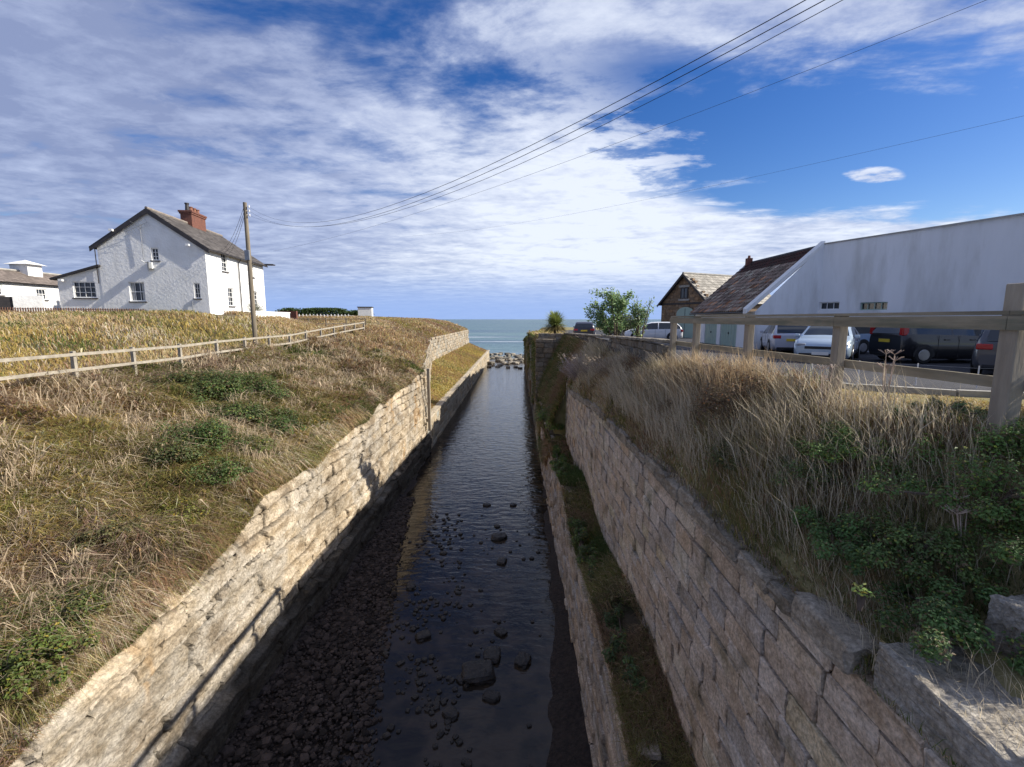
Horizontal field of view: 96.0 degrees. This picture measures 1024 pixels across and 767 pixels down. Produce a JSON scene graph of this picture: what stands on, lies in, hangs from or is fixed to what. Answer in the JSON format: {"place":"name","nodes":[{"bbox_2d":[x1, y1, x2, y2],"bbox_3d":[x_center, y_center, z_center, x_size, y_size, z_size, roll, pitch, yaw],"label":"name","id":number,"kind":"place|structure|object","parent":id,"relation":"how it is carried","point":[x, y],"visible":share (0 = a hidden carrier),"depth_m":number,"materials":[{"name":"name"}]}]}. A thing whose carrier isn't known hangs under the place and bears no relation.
{"place":"outdoors","nodes":[
{"label":"outdoors","id":0,"kind":"place"},
{"bbox_2d":[0,313,463,742],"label":"grassy bank ground","id":1,"kind":"structure","parent":0,"point":[195,340],"depth_m":22.21,"materials":[{"name":"plant"}]},
{"bbox_2d":[0,295,44,311],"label":"garden wall","id":2,"kind":"structure","parent":1,"relation":"on","point":[26,301],"depth_m":31.45,"materials":[{"name":"white paint"}]},
{"bbox_2d":[0,260,60,310],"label":"outbuilding","id":3,"kind":"structure","parent":1,"relation":"on","point":[23,277],"depth_m":36.75,"materials":[{"name":"white paint"}]},
{"bbox_2d":[0,615,101,700],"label":"bramble bush","id":4,"kind":"object","parent":1,"relation":"on","point":[15,661],"visible":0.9,"depth_m":7.19,"materials":[{"name":"green plant"}]},
{"bbox_2d":[20,582,112,636],"bbox_3d":[-8.140,4.029,8.253,1.417,0.702,1.470,0,8,1],"label":"bramble bush","id":5,"kind":"object","parent":1,"relation":"on","point":[79,604],"visible":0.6,"depth_m":8.21,"materials":[{"name":"green plant"}]},
{"bbox_2d":[0,307,143,312],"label":"picket fence","id":6,"kind":"object","parent":1,"relation":"on","point":[81,309],"visible":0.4,"depth_m":29.80,"materials":[{"name":"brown wood"}]},
{"bbox_2d":[53,509,150,552],"bbox_3d":[-9.182,3.208,10.144,1.687,0.601,1.644,0,8,1],"label":"bramble bush","id":7,"kind":"object","parent":1,"relation":"on","point":[85,536],"visible":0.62,"depth_m":9.82,"materials":[{"name":"green plant"}]},
{"bbox_2d":[49,203,274,314],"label":"white house","id":8,"kind":"structure","parent":1,"relation":"on","point":[151,259],"depth_m":33.06,"materials":[{"name":"paint"}]},
{"bbox_2d":[72,282,97,298],"bbox_3d":[-30.169,-6.584,32.540,1.590,1.200,0.220,-1,8,-8],"label":"window","id":9,"kind":"structure","parent":8,"relation":"in","point":[82,290],"depth_m":32.61,"materials":[{"name":"white paint"}]},
{"bbox_2d":[129,282,146,301],"bbox_3d":[-26.829,-6.534,33.014,1.160,1.430,0.240,-1,8,-8],"label":"window","id":10,"kind":"structure","parent":8,"relation":"in","point":[137,290],"depth_m":33.09,"materials":[{"name":"white paint"}]},
{"bbox_2d":[144,435,208,465],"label":"bramble bush","id":11,"kind":"object","parent":1,"relation":"on","point":[175,450],"visible":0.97,"depth_m":12.38,"materials":[{"name":"green plant"}]},
{"bbox_2d":[0,321,364,380],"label":"wooden fence","id":12,"kind":"object","parent":1,"relation":"on","point":[74,354],"visible":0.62,"depth_m":18.14,"materials":[{"name":"brown wood"}]},
{"bbox_2d":[152,495,212,528],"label":"bramble bush","id":13,"kind":"object","parent":1,"relation":"on","point":[170,506],"visible":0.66,"depth_m":11.29,"materials":[{"name":"green plant"}]},
{"bbox_2d":[140,367,233,396],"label":"bramble bush","id":14,"kind":"object","parent":1,"relation":"on","point":[186,379],"visible":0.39,"depth_m":17.92,"materials":[{"name":"green plant"}]},
{"bbox_2d":[0,308,392,385],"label":"meadow grass","id":15,"kind":"structure","parent":1,"relation":"on","point":[44,320],"depth_m":23.92,"materials":[{"name":"beige plant"}]},
{"bbox_2d":[146,414,251,453],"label":"bramble bush","id":16,"kind":"object","parent":1,"relation":"on","point":[215,430],"visible":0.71,"depth_m":13.52,"materials":[{"name":"green plant"}]},
{"bbox_2d":[170,451,253,487],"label":"bramble bush","id":17,"kind":"object","parent":1,"relation":"on","point":[224,472],"visible":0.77,"depth_m":12.48,"materials":[{"name":"green plant"}]},
{"bbox_2d":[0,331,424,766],"bbox_3d":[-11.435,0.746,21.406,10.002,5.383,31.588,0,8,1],"label":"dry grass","id":18,"kind":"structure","parent":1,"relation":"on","point":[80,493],"depth_m":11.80,"materials":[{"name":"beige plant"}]},
{"bbox_2d":[168,366,293,403],"bbox_3d":[-12.054,0.008,18.897,5.900,1.534,4.155,0,8,1],"label":"bramble bush","id":19,"kind":"object","parent":1,"relation":"on","point":[232,386],"visible":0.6,"depth_m":18.50,"materials":[{"name":"green plant"}]},
{"bbox_2d":[204,399,270,420],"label":"bramble bush","id":20,"kind":"object","parent":1,"relation":"on","point":[256,412],"visible":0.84,"depth_m":16.81,"materials":[{"name":"green plant"}]},
{"bbox_2d":[243,202,257,343],"bbox_3d":[-16.056,-6.351,28.308,0.503,9.150,0.380,-4,9,-28],"label":"utility pole","id":21,"kind":"object","parent":1,"relation":"on","point":[247,253],"visible":0.98,"depth_m":28.20,"materials":[{"name":"brown wood"}]},
{"bbox_2d":[251,0,805,222],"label":"overhead cable","id":22,"kind":"object","parent":21,"relation":"attached to","point":[603,108],"visible":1,"depth_m":6.13,"materials":[{"name":"rubber"}]},
{"bbox_2d":[251,0,824,226],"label":"overhead cable","id":23,"kind":"object","parent":21,"relation":"attached to","point":[611,112],"visible":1,"depth_m":6.05,"materials":[{"name":"rubber"}]},
{"bbox_2d":[254,0,842,226],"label":"overhead cable","id":24,"kind":"object","parent":21,"relation":"attached to","point":[626,113],"visible":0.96,"depth_m":7.93,"materials":[{"name":"rubber"}]},
{"bbox_2d":[232,431,278,454],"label":"bramble bush","id":25,"kind":"object","parent":1,"relation":"on","point":[264,441],"visible":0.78,"depth_m":14.82,"materials":[{"name":"green plant"}]},
{"bbox_2d":[256,311,289,318],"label":"garden wall","id":26,"kind":"structure","parent":1,"relation":"on","point":[273,314],"depth_m":39.73,"materials":[{"name":"white paint"}]},
{"bbox_2d":[249,402,308,435],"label":"bramble bush","id":27,"kind":"object","parent":1,"relation":"on","point":[278,421],"visible":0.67,"depth_m":17.68,"materials":[{"name":"green plant"}]},
{"bbox_2d":[272,307,373,315],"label":"hedge","id":28,"kind":"object","parent":1,"relation":"on","point":[321,311],"visible":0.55,"depth_m":83.64,"materials":[{"name":"green plant"}]},
{"bbox_2d":[224,310,467,367],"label":"headland grass","id":29,"kind":"structure","parent":1,"relation":"on","point":[424,334],"depth_m":47.88,"materials":[{"name":"brown plant"}]},
{"bbox_2d":[357,307,373,316],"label":"white hut","id":30,"kind":"object","parent":1,"relation":"on","point":[364,311],"visible":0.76,"depth_m":76.16,"materials":[{"name":"paint"}]},
{"bbox_2d":[422,330,468,416],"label":"rubble wall","id":31,"kind":"structure","parent":1,"relation":"on","point":[440,346],"depth_m":73.28,"materials":[{"name":"stone"}]},
{"bbox_2d":[430,343,486,408],"bbox_3d":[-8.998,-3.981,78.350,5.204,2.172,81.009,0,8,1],"label":"ledge grass","id":32,"kind":"structure","parent":1,"relation":"on","point":[473,355],"depth_m":67.98,"materials":[{"name":"yellow plant"}]},
{"bbox_2d":[209,461,424,766],"bbox_3d":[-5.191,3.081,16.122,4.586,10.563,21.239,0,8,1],"label":"shingle","id":33,"kind":"object","parent":0,"point":[397,516],"visible":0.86,"depth_m":13.33,"materials":[{"name":"grey gravel"}]},
{"bbox_2d":[337,319,660,766],"bbox_3d":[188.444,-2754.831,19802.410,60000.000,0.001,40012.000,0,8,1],"label":"sea water","id":34,"kind":"structure","parent":0,"point":[484,450],"depth_m":18.20,"materials":[{"name":"blue liquid"}]},
{"bbox_2d":[0,374,431,766],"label":"rock wall","id":35,"kind":"structure","parent":34,"relation":"in","point":[184,689],"depth_m":11.80,"materials":[{"name":"stone"}]},
{"bbox_2d":[0,362,424,750],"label":"lip grass","id":36,"kind":"structure","parent":35,"relation":"on","point":[264,483],"depth_m":9.47,"materials":[{"name":"beige plant"}]},
{"bbox_2d":[427,368,430,430],"bbox_3d":[-6.448,1.263,35.781,0.220,4.900,0.220,0,8,1],"label":"mooring post","id":37,"kind":"object","parent":35,"relation":"attached to","point":[428,399],"visible":1,"depth_m":35.69,"materials":[{"name":"brown wood"}]},
{"bbox_2d":[415,630,430,641],"bbox_3d":[-2.978,8.423,15.373,0.536,0.186,0.409,-4,9,-24],"label":"boulder","id":38,"kind":"object","parent":34,"relation":"in","point":[423,634],"visible":0.99,"depth_m":15.29,"materials":[{"name":"stone"}]},
{"bbox_2d":[442,705,458,721],"bbox_3d":[-1.626,8.852,12.337,0.478,0.163,0.372,6,10,37],"label":"boulder","id":39,"kind":"object","parent":34,"relation":"in","point":[450,713],"visible":0.99,"depth_m":12.27,"materials":[{"name":"stone"}]},
{"bbox_2d":[356,513,553,766],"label":"pebbles","id":40,"kind":"object","parent":34,"relation":"on","point":[430,708],"visible":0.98,"depth_m":14.01,"materials":[{"name":"stone"}]},
{"bbox_2d":[424,350,489,448],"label":"quay wall","id":41,"kind":"structure","parent":34,"relation":"in","point":[443,410],"depth_m":50.52,"materials":[{"name":"stone"}]},
{"bbox_2d":[461,659,495,685],"bbox_3d":[-1.022,8.630,13.703,1.038,0.362,0.819,-2,8,-12],"label":"boulder","id":42,"kind":"object","parent":34,"relation":"in","point":[478,672],"visible":0.99,"depth_m":13.54,"materials":[{"name":"stone"}]},
{"bbox_2d":[482,689,500,703],"bbox_3d":[-0.579,8.768,12.909,0.520,0.175,0.393,3,8,19],"label":"boulder","id":43,"kind":"object","parent":34,"relation":"in","point":[491,696],"visible":1,"depth_m":12.83,"materials":[{"name":"stone"}]},
{"bbox_2d":[483,646,500,663],"bbox_3d":[-0.622,8.534,14.486,0.571,0.249,0.722,1,8,4],"label":"boulder","id":44,"kind":"object","parent":34,"relation":"in","point":[492,654],"visible":0.87,"depth_m":14.38,"materials":[{"name":"stone"}]},
{"bbox_2d":[514,651,531,669],"bbox_3d":[0.349,8.576,14.249,0.525,0.230,0.634,3,9,22],"label":"boulder","id":45,"kind":"object","parent":34,"relation":"in","point":[522,661],"visible":1,"depth_m":14.13,"materials":[{"name":"stone"}]},
{"bbox_2d":[535,403,660,766],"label":"retaining wall","id":46,"kind":"structure","parent":34,"relation":"in","point":[605,748],"depth_m":12.33,"materials":[{"name":"stone"}]},
{"bbox_2d":[0,0,1023,318],"label":"sky","id":47,"kind":"structure","parent":0,"point":[304,112],"materials":[{"name":"blue"}]},
{"bbox_2d":[540,463,593,766],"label":"muddy shore","id":48,"kind":"structure","parent":0,"point":[570,745],"depth_m":12.96,"materials":[{"name":"brown soil"}]},
{"bbox_2d":[541,405,689,766],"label":"ledge ground","id":49,"kind":"structure","parent":0,"point":[629,619],"depth_m":10.42,"materials":[{"name":"soil"}]},
{"bbox_2d":[549,444,572,476],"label":"shrub","id":50,"kind":"object","parent":49,"relation":"on","point":[562,464],"visible":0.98,"depth_m":21.86,"materials":[{"name":"green plant"}]},
{"bbox_2d":[567,517,598,580],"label":"shrub","id":51,"kind":"object","parent":49,"relation":"on","point":[579,526],"visible":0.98,"depth_m":14.64,"materials":[{"name":"green plant"}]},
{"bbox_2d":[534,339,697,766],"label":"ledge weeds","id":52,"kind":"object","parent":49,"relation":"on","point":[611,584],"visible":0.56,"depth_m":9.81,"materials":[{"name":"green plant"}]},
{"bbox_2d":[599,602,650,694],"bbox_3d":[2.416,5.699,10.269,1.047,0.656,2.866,0,8,1],"label":"shrub","id":53,"kind":"object","parent":49,"relation":"on","point":[614,642],"visible":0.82,"depth_m":9.75,"materials":[{"name":"green plant"}]},
{"bbox_2d":[276,0,985,250],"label":"overhead cable","id":54,"kind":"object","parent":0,"point":[706,109],"visible":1,"depth_m":16.29,"materials":[{"name":"rubber"}]},
{"bbox_2d":[415,116,1021,235],"bbox_3d":[6.695,-17.358,42.951,0.011,5.312,84.572,-5,10,-33],"label":"overhead cable","id":55,"kind":"object","parent":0,"point":[773,172],"visible":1,"depth_m":27.39,"materials":[{"name":"rubber"}]},
{"bbox_2d":[539,327,1023,766],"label":"grassy bank","id":56,"kind":"structure","parent":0,"point":[560,418],"depth_m":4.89,"materials":[{"name":"plant"}]},
{"bbox_2d":[524,334,560,429],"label":"retaining wall","id":57,"kind":"structure","parent":56,"relation":"on","point":[545,346],"depth_m":41.90,"materials":[{"name":"stone"}]},
{"bbox_2d":[522,330,552,499],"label":"hanging weeds","id":58,"kind":"object","parent":57,"relation":"hanging from","point":[543,450],"visible":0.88,"depth_m":43.67,"materials":[{"name":"green plant"}]},
{"bbox_2d":[534,404,564,429],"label":"shrub","id":59,"kind":"object","parent":56,"relation":"on","point":[544,418],"visible":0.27,"depth_m":29.39,"materials":[{"name":"green plant"}]},
{"bbox_2d":[542,310,570,335],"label":"cabbage palm","id":60,"kind":"object","parent":56,"relation":"on","point":[554,322],"visible":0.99,"depth_m":42.32,"materials":[{"name":"green plant"}]},
{"bbox_2d":[535,334,588,423],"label":"recess weeds","id":61,"kind":"object","parent":56,"relation":"on","point":[551,368],"visible":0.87,"depth_m":32.58,"materials":[{"name":"green plant"}]},
{"bbox_2d":[557,351,582,380],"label":"twiggy bush","id":62,"kind":"object","parent":56,"relation":"on","point":[572,375],"visible":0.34,"depth_m":24.25,"materials":[{"name":"brown plant"}]},
{"bbox_2d":[568,352,606,376],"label":"twiggy bush","id":63,"kind":"object","parent":56,"relation":"on","point":[581,364],"visible":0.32,"depth_m":20.75,"materials":[{"name":"brown plant"}]},
{"bbox_2d":[585,354,619,377],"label":"twiggy bush","id":64,"kind":"object","parent":56,"relation":"on","point":[602,369],"visible":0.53,"depth_m":17.29,"materials":[{"name":"brown plant"}]},
{"bbox_2d":[538,333,669,363],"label":"parapet wall","id":65,"kind":"structure","parent":56,"relation":"on","point":[632,345],"depth_m":16.81,"materials":[{"name":"stone"}]},
{"bbox_2d":[583,287,634,335],"bbox_3d":[4.598,-2.788,22.006,2.472,3.460,2.647,0,8,1],"label":"tree","id":66,"kind":"object","parent":56,"relation":"on","point":[618,303],"visible":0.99,"depth_m":21.55,"materials":[{"name":"green plant"}]},
{"bbox_2d":[623,296,656,336],"bbox_3d":[6.067,-2.698,22.402,1.804,3.160,1.861,3,8,19],"label":"tree","id":67,"kind":"object","parent":56,"relation":"on","point":[640,315],"visible":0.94,"depth_m":22.21,"materials":[{"name":"green plant"}]},
{"bbox_2d":[629,342,788,414],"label":"seeding grass","id":68,"kind":"structure","parent":56,"relation":"on","point":[765,366],"depth_m":9.19,"materials":[{"name":"beige plant"}]},
{"bbox_2d":[657,272,770,337],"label":"stone barn","id":69,"kind":"structure","parent":56,"relation":"on","point":[687,293],"depth_m":41.29,"materials":[{"name":"brown stone"}]},
{"bbox_2d":[676,307,693,337],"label":"arched door","id":70,"kind":"structure","parent":69,"relation":"in","point":[687,328],"depth_m":41.06,"materials":[{"name":"green paint"}]},
{"bbox_2d":[702,424,752,470],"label":"bramble bush","id":71,"kind":"object","parent":56,"relation":"on","point":[720,459],"visible":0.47,"depth_m":7.26,"materials":[{"name":"green plant"}]},
{"bbox_2d":[689,360,778,421],"bbox_3d":[4.101,0.175,8.160,1.967,1.242,1.528,7,10,40],"label":"bramble bush","id":72,"kind":"object","parent":56,"relation":"on","point":[709,401],"visible":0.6,"depth_m":8.07,"materials":[{"name":"brown plant"}]},
{"bbox_2d":[565,382,948,766],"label":"retaining wall","id":73,"kind":"structure","parent":56,"relation":"on","point":[756,672],"depth_m":6.53,"materials":[{"name":"stone"}]},
{"bbox_2d":[556,330,993,390],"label":"car park asphalt","id":74,"kind":"object","parent":56,"relation":"on","point":[957,365],"visible":0.12,"depth_m":15.64,"materials":[{"name":"grey asphalt"}]},
{"bbox_2d":[573,322,596,336],"bbox_3d":[6.277,-4.615,39.686,2.080,1.440,4.451,1,8,10],"label":"parked car","id":75,"kind":"object","parent":74,"relation":"on","point":[585,327],"visible":0.6,"depth_m":37.58,"materials":[{"name":"black paint"}]},
{"bbox_2d":[625,322,682,338],"bbox_3d":[10.629,-3.927,34.692,4.151,1.439,2.040,2,8,15],"label":"parked car","id":76,"kind":"object","parent":74,"relation":"on","point":[658,330],"visible":0.58,"depth_m":33.81,"materials":[{"name":"white paint"}]},
{"bbox_2d":[760,325,807,350],"bbox_3d":[13.415,-2.284,22.677,1.980,1.459,3.951,3,8,20],"label":"parked car","id":77,"kind":"object","parent":74,"relation":"on","point":[777,337],"visible":0.59,"depth_m":21.11,"materials":[{"name":"silver metal"}]},
{"bbox_2d":[781,327,870,353],"bbox_3d":[14.706,-2.163,21.772,4.151,1.469,2.040,-1,8,-9],"label":"parked car","id":78,"kind":"object","parent":74,"relation":"on","point":[864,333],"visible":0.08,"depth_m":21.16,"materials":[{"name":"blue paint"}]},
{"bbox_2d":[793,326,859,359],"bbox_3d":[12.674,-1.688,18.424,2.080,1.439,4.451,7,10,40],"label":"parked car","id":79,"kind":"object","parent":74,"relation":"on","point":[813,341],"visible":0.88,"depth_m":17.20,"materials":[{"name":"silver metal"}]},
{"bbox_2d":[869,327,983,363],"bbox_3d":[16.115,-1.641,17.339,4.151,1.640,2.100,0,8,2],"label":"parked car","id":80,"kind":"object","parent":74,"relation":"on","point":[921,345],"visible":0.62,"depth_m":16.52,"materials":[{"name":"black paint"}]},
{"bbox_2d":[970,330,999,373],"bbox_3d":[14.573,-1.028,13.046,4.554,1.460,2.120,-7,10,-40],"label":"parked car","id":81,"kind":"object","parent":74,"relation":"on","point":[984,350],"visible":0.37,"depth_m":12.12,"materials":[{"name":"grey paint"}]},
{"bbox_2d":[777,383,823,411],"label":"bramble bush","id":82,"kind":"object","parent":56,"relation":"on","point":[795,395],"visible":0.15,"depth_m":7.08,"materials":[{"name":"brown plant"}]},
{"bbox_2d":[768,443,845,489],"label":"weed clump","id":83,"kind":"object","parent":56,"relation":"on","point":[779,480],"visible":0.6,"depth_m":5.76,"materials":[{"name":"green plant"}]},
{"bbox_2d":[814,364,846,418],"bbox_3d":[4.557,0.178,6.648,0.392,0.909,0.279,4,9,25],"label":"dead umbel","id":84,"kind":"object","parent":56,"relation":"on","point":[826,382],"visible":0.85,"depth_m":6.62,"materials":[{"name":"beige plant"}]},
{"bbox_2d":[669,283,1023,439],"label":"wooden fence","id":85,"kind":"object","parent":56,"relation":"on","point":[1005,382],"visible":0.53,"depth_m":5.63,"materials":[{"name":"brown wood"}]},
{"bbox_2d":[785,420,914,472],"bbox_3d":[4.262,0.769,5.789,1.347,0.615,1.358,0,8,1],"label":"weed clump","id":86,"kind":"object","parent":56,"relation":"on","point":[820,451],"visible":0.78,"depth_m":5.60,"materials":[{"name":"green plant"}]},
{"bbox_2d":[786,495,922,576],"bbox_3d":[3.687,1.628,5.141,0.970,0.596,1.614,2,8,15],"label":"weed clump","id":87,"kind":"object","parent":56,"relation":"on","point":[852,540],"visible":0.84,"depth_m":4.84,"materials":[{"name":"green plant"}]},
{"bbox_2d":[689,213,1023,351],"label":"white building","id":88,"kind":"structure","parent":56,"relation":"on","point":[975,265],"depth_m":21.93,"materials":[{"name":"paint"}]},
{"bbox_2d":[705,324,716,343],"bbox_3d":[13.302,-3.386,30.753,0.100,1.980,1.880,0,8,1],"label":"garage door","id":89,"kind":"structure","parent":88,"relation":"in","point":[711,329],"depth_m":30.70,"materials":[{"name":"green paint"}]},
{"bbox_2d":[720,324,736,346],"bbox_3d":[13.278,-3.033,28.228,0.100,1.980,2.180,0,8,1],"label":"garage door","id":90,"kind":"structure","parent":88,"relation":"in","point":[728,331],"depth_m":28.22,"materials":[{"name":"green paint"}]},
{"bbox_2d":[820,302,838,309],"bbox_3d":[16.915,-4.121,24.452,0.473,0.400,0.994,0,8,1],"label":"window","id":91,"kind":"structure","parent":88,"relation":"in","point":[824,305],"depth_m":24.52,"materials":[{"name":"white paint"}]},
{"bbox_2d":[861,302,887,309],"bbox_3d":[17.717,-3.777,22.491,0.542,0.380,1.160,0,8,1],"label":"window","id":92,"kind":"structure","parent":88,"relation":"in","point":[868,305],"depth_m":22.50,"materials":[{"name":"beige glass"}]},
{"bbox_2d":[851,583,874,610],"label":"leafy sprig","id":93,"kind":"object","parent":56,"relation":"on","point":[862,594],"visible":1,"depth_m":3.86,"materials":[{"name":"green plant"}]},
{"bbox_2d":[875,349,903,411],"bbox_3d":[4.798,0.067,5.912,0.277,1.007,0.246,4,9,29],"label":"dead umbel","id":94,"kind":"object","parent":56,"relation":"on","point":[880,365],"visible":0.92,"depth_m":5.88,"materials":[{"name":"beige plant"}]},
{"bbox_2d":[785,375,1023,398],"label":"car park kerb","id":95,"kind":"object","parent":56,"relation":"on","point":[975,393],"visible":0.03,"depth_m":7.86,"materials":[{"name":"concrete"}]},
{"bbox_2d":[851,502,1013,585],"bbox_3d":[3.901,1.559,4.590,1.134,0.580,1.205,0,8,1],"label":"weed clump","id":96,"kind":"object","parent":56,"relation":"on","point":[900,538],"visible":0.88,"depth_m":4.31,"materials":[{"name":"green plant"}]},
{"bbox_2d":[853,433,1023,523],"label":"weed clump","id":97,"kind":"object","parent":56,"relation":"on","point":[993,512],"visible":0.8,"depth_m":4.38,"materials":[{"name":"green plant"}]},
{"bbox_2d":[866,552,1023,675],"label":"weed clump","id":98,"kind":"object","parent":56,"relation":"on","point":[958,622],"visible":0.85,"depth_m":3.80,"materials":[{"name":"green plant"}]},
{"bbox_2d":[873,642,1023,766],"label":"stone block","id":99,"kind":"structure","parent":56,"relation":"on","point":[920,701],"depth_m":3.39,"materials":[{"name":"grey stone"}]},
{"bbox_2d":[878,395,1019,423],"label":"weed clump","id":100,"kind":"object","parent":56,"relation":"on","point":[955,405],"visible":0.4,"depth_m":5.75,"materials":[{"name":"green plant"}]},
{"bbox_2d":[941,490,974,567],"bbox_3d":[4.182,1.425,4.352,0.315,0.759,0.239,-3,8,-20],"label":"dead umbel","id":101,"kind":"object","parent":56,"relation":"on","point":[960,513],"visible":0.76,"depth_m":4.32,"materials":[{"name":"brown plant"}]},
{"bbox_2d":[959,497,1023,567],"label":"weed clump","id":102,"kind":"object","parent":56,"relation":"on","point":[1014,555],"visible":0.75,"depth_m":4.07,"materials":[{"name":"green plant"}]},
{"bbox_2d":[969,417,1023,461],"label":"weed clump","id":103,"kind":"object","parent":56,"relation":"on","point":[1000,442],"visible":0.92,"depth_m":4.57,"materials":[{"name":"green plant"}]},
{"bbox_2d":[983,594,1023,657],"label":"stone block","id":104,"kind":"structure","parent":56,"relation":"on","point":[1006,614],"depth_m":3.66,"materials":[{"name":"grey stone"}]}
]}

